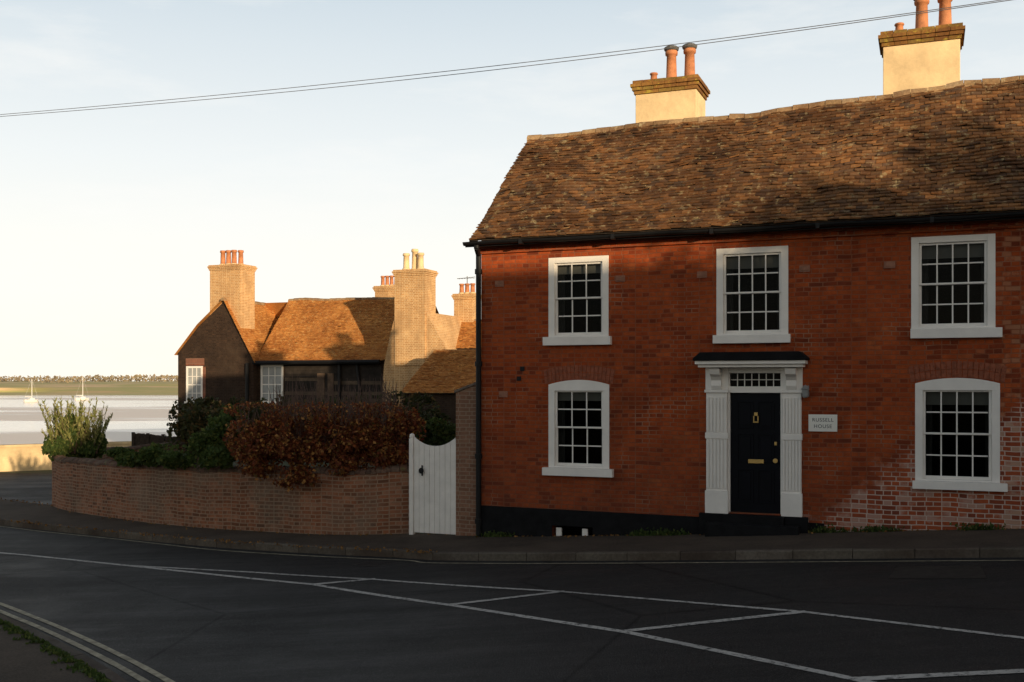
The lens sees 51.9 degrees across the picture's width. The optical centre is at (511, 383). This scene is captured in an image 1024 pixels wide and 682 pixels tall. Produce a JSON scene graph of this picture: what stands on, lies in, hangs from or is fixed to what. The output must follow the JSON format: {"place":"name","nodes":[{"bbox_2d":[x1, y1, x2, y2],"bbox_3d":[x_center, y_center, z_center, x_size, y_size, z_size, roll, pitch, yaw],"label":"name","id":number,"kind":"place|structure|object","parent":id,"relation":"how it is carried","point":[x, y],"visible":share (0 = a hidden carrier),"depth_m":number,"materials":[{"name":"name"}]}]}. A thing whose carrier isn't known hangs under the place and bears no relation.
{"place":"outdoors","nodes":[
{"label":"outdoors","id":0,"kind":"place"},
{"bbox_2d":[0,625,112,681],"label":"grass","id":1,"kind":"structure","parent":0,"point":[21,661],"depth_m":10.66,"materials":[{"name":"plant"}]},
{"bbox_2d":[0,521,1007,681],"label":"wall foot weeds","id":2,"kind":"object","parent":1,"relation":"on","point":[90,671],"depth_m":12.56,"materials":[{"name":"green plant"}]},
{"bbox_2d":[0,395,177,444],"bbox_3d":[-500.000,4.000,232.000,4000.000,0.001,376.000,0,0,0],"label":"river","id":3,"kind":"structure","parent":0,"point":[21,422],"depth_m":134.17,"materials":[{"name":"liquid"}]},
{"bbox_2d":[23,382,37,401],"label":"sailboat","id":4,"kind":"object","parent":3,"relation":"on","point":[31,399],"visible":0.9,"depth_m":221.84,"materials":[{"name":"paint"}]},
{"bbox_2d":[74,378,88,399],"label":"sailboat","id":5,"kind":"object","parent":3,"relation":"on","point":[83,398],"visible":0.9,"depth_m":247.54,"materials":[{"name":"paint"}]},
{"bbox_2d":[0,381,177,394],"bbox_3d":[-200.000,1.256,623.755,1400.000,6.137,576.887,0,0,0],"label":"bank","id":6,"kind":"structure","parent":0,"point":[108,388],"depth_m":379.42,"materials":[{"name":"green plant"}]},
{"bbox_2d":[40,379,94,382],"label":"distant hedgerow","id":7,"kind":"object","parent":6,"relation":"on","point":[62,380],"visible":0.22,"depth_m":645.88,"materials":[{"name":"green plant"}]},
{"bbox_2d":[0,374,177,381],"bbox_3d":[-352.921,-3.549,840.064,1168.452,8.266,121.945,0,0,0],"label":"distant trees","id":8,"kind":"object","parent":6,"relation":"on","point":[136,377],"visible":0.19,"depth_m":807.50,"materials":[{"name":"green plant"}]},
{"bbox_2d":[0,456,452,534],"bbox_3d":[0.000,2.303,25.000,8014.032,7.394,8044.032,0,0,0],"label":"ground","id":9,"kind":"structure","parent":0,"point":[285,463],"depth_m":41.82,"materials":[{"name":"soil"}]},
{"bbox_2d":[0,441,131,471],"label":"river wall","id":10,"kind":"structure","parent":9,"relation":"on","point":[22,457],"depth_m":42.16,"materials":[{"name":"beige concrete"}]},
{"bbox_2d":[132,432,196,463],"bbox_3d":[-11.741,2.610,35.474,4.426,1.780,0.168,0,0,44],"label":"wooden fence","id":11,"kind":"object","parent":9,"relation":"on","point":[142,438],"visible":0.2,"depth_m":36.17,"materials":[{"name":"brown wood"}]},
{"bbox_2d":[174,250,438,437],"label":"tarred cottage","id":12,"kind":"structure","parent":9,"relation":"on","point":[239,341],"depth_m":50.90,"materials":[{"name":"tile"}]},
{"bbox_2d":[184,365,282,403],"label":"window frames","id":13,"kind":"structure","parent":12,"relation":"in","point":[262,366],"depth_m":50.63,"materials":[{"name":"white paint"}]},
{"bbox_2d":[188,367,280,400],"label":"window panes","id":14,"kind":"structure","parent":12,"relation":"in","point":[272,370],"depth_m":50.58,"materials":[{"name":"glass"}]},
{"bbox_2d":[162,390,451,465],"bbox_3d":[-6.680,1.307,33.833,9.383,2.297,7.098,0,0,0],"label":"garden shrubbery","id":15,"kind":"object","parent":9,"relation":"on","point":[194,420],"visible":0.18,"depth_m":31.83,"materials":[{"name":"green plant"}]},
{"bbox_2d":[268,374,404,421],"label":"bare twigs","id":16,"kind":"object","parent":15,"relation":"on","point":[350,400],"visible":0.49,"depth_m":29.58,"materials":[{"name":"brown plant"}]},
{"bbox_2d":[372,249,475,463],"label":"brick cottage","id":17,"kind":"structure","parent":9,"relation":"on","point":[430,350],"depth_m":45.90,"materials":[{"name":"brick"}]},
{"bbox_2d":[415,417,455,445],"bbox_3d":[-1.586,1.120,22.503,1.237,0.800,0.887,0,0,0],"label":"garden shrub","id":18,"kind":"object","parent":9,"relation":"on","point":[444,431],"visible":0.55,"depth_m":22.32,"materials":[{"name":"green plant"}]},
{"bbox_2d":[481,211,1023,535],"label":"front and side walls","id":19,"kind":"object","parent":9,"relation":"on","point":[849,312],"visible":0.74,"depth_m":17.80,"materials":[{"name":"red brick"}]},
{"bbox_2d":[517,367,524,380],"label":"wall vents","id":20,"kind":"object","parent":19,"relation":"attached to","point":[519,377],"depth_m":19.13,"materials":[{"name":"black metal"}]},
{"bbox_2d":[556,527,587,535],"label":"cellar window bars","id":21,"kind":"object","parent":19,"relation":"attached to","point":[559,531],"visible":0.5,"depth_m":18.89,"materials":[{"name":"white paint"}]},
{"bbox_2d":[495,261,894,396],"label":"terracotta plaques","id":22,"kind":"object","parent":19,"relation":"attached to","point":[802,268],"visible":1,"depth_m":17.92,"materials":[{"name":"brick"}]},
{"bbox_2d":[462,211,1023,536],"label":"gutter and downpipe","id":23,"kind":"object","parent":19,"relation":"attached to","point":[476,245],"visible":0.96,"depth_m":17.98,"materials":[{"name":"black metal"}]},
{"bbox_2d":[470,83,1023,240],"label":"roof","id":24,"kind":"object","parent":19,"relation":"on","point":[747,224],"visible":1,"depth_m":18.28,"materials":[{"name":"brown tile"}]},
{"bbox_2d":[469,79,1023,239],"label":"roof tiles","id":25,"kind":"object","parent":24,"relation":"on","point":[637,209],"visible":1,"depth_m":18.60,"materials":[{"name":"brown tile"}]},
{"bbox_2d":[695,360,807,516],"bbox_3d":[3.974,0.913,17.477,1.784,2.568,0.520,0,0,22],"label":"door surround","id":26,"kind":"object","parent":19,"relation":"attached to","point":[719,390],"visible":1,"depth_m":17.53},
{"bbox_2d":[730,373,779,385],"bbox_3d":[4.083,-0.072,17.649,0.834,0.272,0.001,0,0,22],"label":"fanlight glass","id":27,"kind":"object","parent":26,"relation":"attached to","point":[754,376],"visible":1,"depth_m":17.65,"materials":[{"name":"black glass"}]},
{"bbox_2d":[731,393,779,513],"bbox_3d":[4.095,1.169,17.679,0.832,2.011,0.055,0,0,22],"label":"front door","id":28,"kind":"structure","parent":26,"relation":"attached to","point":[755,487],"depth_m":17.67,"materials":[{"name":"blue paint"}]},
{"bbox_2d":[748,412,777,463],"bbox_3d":[4.195,0.918,17.594,0.491,0.857,0.060,0,0,22],"label":"door furniture","id":29,"kind":"object","parent":28,"relation":"attached to","point":[761,461],"depth_m":17.62,"materials":[{"name":"gold metal"}]},
{"bbox_2d":[479,219,1023,253],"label":"eaves course","id":30,"kind":"object","parent":19,"relation":"attached to","point":[891,229],"visible":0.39,"depth_m":17.49,"materials":[{"name":"red brick"}]},
{"bbox_2d":[693,351,809,360],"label":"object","id":31,"kind":"structure","parent":19,"relation":"attached to","point":[740,356],"depth_m":17.19,"materials":[{"name":"black metal"}]},
{"bbox_2d":[549,377,999,383],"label":"arch spandrels","id":32,"kind":"object","parent":19,"relation":"attached to","point":[915,379],"visible":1,"depth_m":16.64,"materials":[{"name":"red brick"}]},
{"bbox_2d":[542,233,1007,491],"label":"window frames","id":33,"kind":"structure","parent":19,"relation":"attached to","point":[987,328],"depth_m":17.38,"materials":[{"name":"white wood"}]},
{"bbox_2d":[557,243,988,476],"bbox_3d":[4.119,-0.350,17.660,7.159,3.727,0.041,0,0,21],"label":"window glass","id":34,"kind":"object","parent":33,"relation":"in","point":[981,399],"visible":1,"depth_m":16.72,"materials":[{"name":"black glass"}]},
{"bbox_2d":[544,361,1006,383],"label":"brick arches","id":35,"kind":"structure","parent":19,"relation":"attached to","point":[956,371],"depth_m":16.62,"materials":[{"name":"brick"}]},
{"bbox_2d":[557,378,996,535],"bbox_3d":[5.017,0.340,17.791,11.560,5.720,0.570,0,0,22],"label":"interior","id":36,"kind":"object","parent":19,"relation":"attached to","point":[570,530],"depth_m":19.62,"materials":[{"name":"black"}]},
{"bbox_2d":[801,385,808,397],"bbox_3d":[4.804,0.133,17.232,0.140,0.213,0.167,0,0,22],"label":"porch lamp","id":37,"kind":"object","parent":19,"relation":"attached to","point":[805,390],"visible":1,"depth_m":17.18,"materials":[{"name":"grey metal"}]},
{"bbox_2d":[808,414,836,431],"bbox_3d":[5.080,0.652,17.199,0.453,0.278,0.024,0,0,22],"label":"house name sign","id":38,"kind":"object","parent":19,"relation":"attached to","point":[822,422],"visible":1,"depth_m":17.19,"materials":[{"name":"ceramic"}]},
{"bbox_2d":[0,0,1010,116],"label":"overhead wires","id":39,"kind":"object","parent":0,"point":[538,60],"visible":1,"depth_m":13.63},
{"bbox_2d":[0,473,1023,681],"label":"road","id":40,"kind":"structure","parent":0,"point":[176,626],"depth_m":12.43,"materials":[{"name":"grey asphalt"}]},
{"bbox_2d":[0,614,127,681],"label":"kerb","id":41,"kind":"structure","parent":40,"relation":"on","point":[110,674],"depth_m":11.20,"materials":[{"name":"concrete"}]},
{"bbox_2d":[0,526,1016,681],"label":"yellow lines","id":42,"kind":"structure","parent":40,"relation":"on","point":[123,668],"depth_m":12.83,"materials":[{"name":"paint"}]},
{"bbox_2d":[0,519,1023,560],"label":"kerb","id":43,"kind":"structure","parent":40,"relation":"on","point":[887,553],"depth_m":16.58,"materials":[{"name":"concrete"}]},
{"bbox_2d":[0,552,1023,681],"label":"road markings","id":44,"kind":"object","parent":40,"relation":"on","point":[857,679],"visible":1,"depth_m":11.55,"materials":[{"name":"white paint"}]},
{"bbox_2d":[0,499,1023,551],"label":"pavement","id":45,"kind":"structure","parent":0,"point":[29,511],"depth_m":17.87,"materials":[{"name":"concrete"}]},
{"bbox_2d":[52,445,408,534],"bbox_3d":[-8.576,2.578,26.788,5.452,1.784,18.050,0,0,-29],"label":"wall brickwork","id":46,"kind":"object","parent":45,"relation":"on","point":[369,504],"depth_m":21.28,"materials":[{"name":"brick"}]},
{"bbox_2d":[51,441,408,474],"bbox_3d":[-8.579,1.792,26.784,5.483,0.468,18.074,0,0,-29],"label":"wall coping","id":47,"kind":"object","parent":46,"relation":"on","point":[214,469],"depth_m":21.64,"materials":[{"name":"brick"}]},
{"bbox_2d":[37,395,112,461],"bbox_3d":[-11.207,1.168,26.933,2.155,1.766,1.389,0,0,0],"label":"corner shrub","id":48,"kind":"object","parent":47,"relation":"on","point":[72,433],"visible":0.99,"depth_m":26.71,"materials":[{"name":"green plant"}]},
{"bbox_2d":[103,403,248,469],"bbox_3d":[-7.337,1.132,22.603,4.845,1.422,1.654,0,0,33],"label":"ivy","id":49,"kind":"object","parent":47,"relation":"on","point":[207,446],"visible":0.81,"depth_m":21.64,"materials":[{"name":"green plant"}]},
{"bbox_2d":[222,386,426,491],"bbox_3d":[-3.740,1.075,20.741,4.191,2.035,1.784,0,0,0],"label":"beech hedge","id":50,"kind":"object","parent":47,"relation":"on","point":[371,438],"visible":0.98,"depth_m":20.50,"materials":[{"name":"brown plant"}]},
{"bbox_2d":[409,433,455,534],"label":"garden gate","id":51,"kind":"structure","parent":45,"relation":"on","point":[432,489],"depth_m":19.86,"materials":[{"name":"paint"}]},
{"bbox_2d":[454,382,475,535],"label":"brick pier","id":52,"kind":"structure","parent":45,"relation":"on","point":[465,459],"depth_m":19.58,"materials":[{"name":"brown brick"}]},
{"bbox_2d":[0,498,1023,553],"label":"fallen leaves","id":53,"kind":"object","parent":45,"relation":"on","point":[380,550],"visible":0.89,"depth_m":19.60,"materials":[{"name":"brown plant"}]},
{"bbox_2d":[481,505,823,535],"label":"tarred plinth","id":54,"kind":"structure","parent":45,"relation":"on","point":[521,521],"depth_m":18.73,"materials":[{"name":"black paint"}]},
{"bbox_2d":[699,512,807,536],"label":"door steps","id":55,"kind":"structure","parent":45,"relation":"on","point":[718,524],"depth_m":17.38,"materials":[{"name":"black stone"}]},
{"bbox_2d":[0,0,1023,380],"label":"sky","id":56,"kind":"structure","parent":0,"point":[113,221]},
{"bbox_3d":[17.112,-4.550,15.476,12.600,2.900,6.400,0,0,22],"label":"roof","id":57,"kind":"object","parent":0,"visible":0},
{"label":"roof back slope","id":58,"kind":"object","parent":57,"relation":"attached to","visible":0},
{"bbox_2d":[636,89,704,122],"bbox_3d":[3.299,-4.715,21.865,1.257,2.430,0.950,0,0,22],"label":"chimney stack","id":59,"kind":"object","parent":58,"relation":"on","point":[683,104],"visible":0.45,"depth_m":21.42,"materials":[{"name":"paint"}]},
{"bbox_2d":[630,74,709,100],"bbox_3d":[3.297,-6.068,21.860,1.429,0.277,1.141,0,0,22],"label":"chimney cap","id":60,"kind":"object","parent":59,"relation":"on","point":[669,84],"visible":0.59,"depth_m":21.38,"materials":[{"name":"brick"}]},
{"bbox_2d":[650,47,695,78],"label":"chimney pots","id":61,"kind":"object","parent":60,"relation":"on","point":[671,64],"visible":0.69,"depth_m":21.67,"materials":[{"name":"ceramic"}]},
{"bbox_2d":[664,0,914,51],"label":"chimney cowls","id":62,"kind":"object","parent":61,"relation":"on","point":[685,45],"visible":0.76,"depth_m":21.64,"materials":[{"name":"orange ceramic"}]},
{"bbox_2d":[527,75,1023,140],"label":"ridge tiles","id":63,"kind":"object","parent":58,"relation":"on","point":[985,81],"visible":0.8,"depth_m":20.04,"materials":[{"name":"brown tile"}]},
{"bbox_2d":[883,39,959,94],"bbox_3d":[7.801,-4.925,20.063,1.341,2.850,0.900,0,0,22],"label":"chimney stack","id":64,"kind":"object","parent":58,"relation":"on","point":[922,65],"visible":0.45,"depth_m":19.65,"materials":[{"name":"paint"}]},
{"bbox_2d":[878,22,964,57],"bbox_3d":[7.800,-6.489,20.058,1.513,0.278,1.090,0,0,22],"label":"chimney cap","id":65,"kind":"object","parent":64,"relation":"on","point":[953,31],"visible":0.62,"depth_m":19.60,"materials":[{"name":"brick"}]},
{"bbox_2d":[894,0,952,29],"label":"chimney pots","id":66,"kind":"object","parent":65,"relation":"on","point":[945,17],"visible":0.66,"depth_m":19.90,"materials":[{"name":"ceramic"}]}
]}

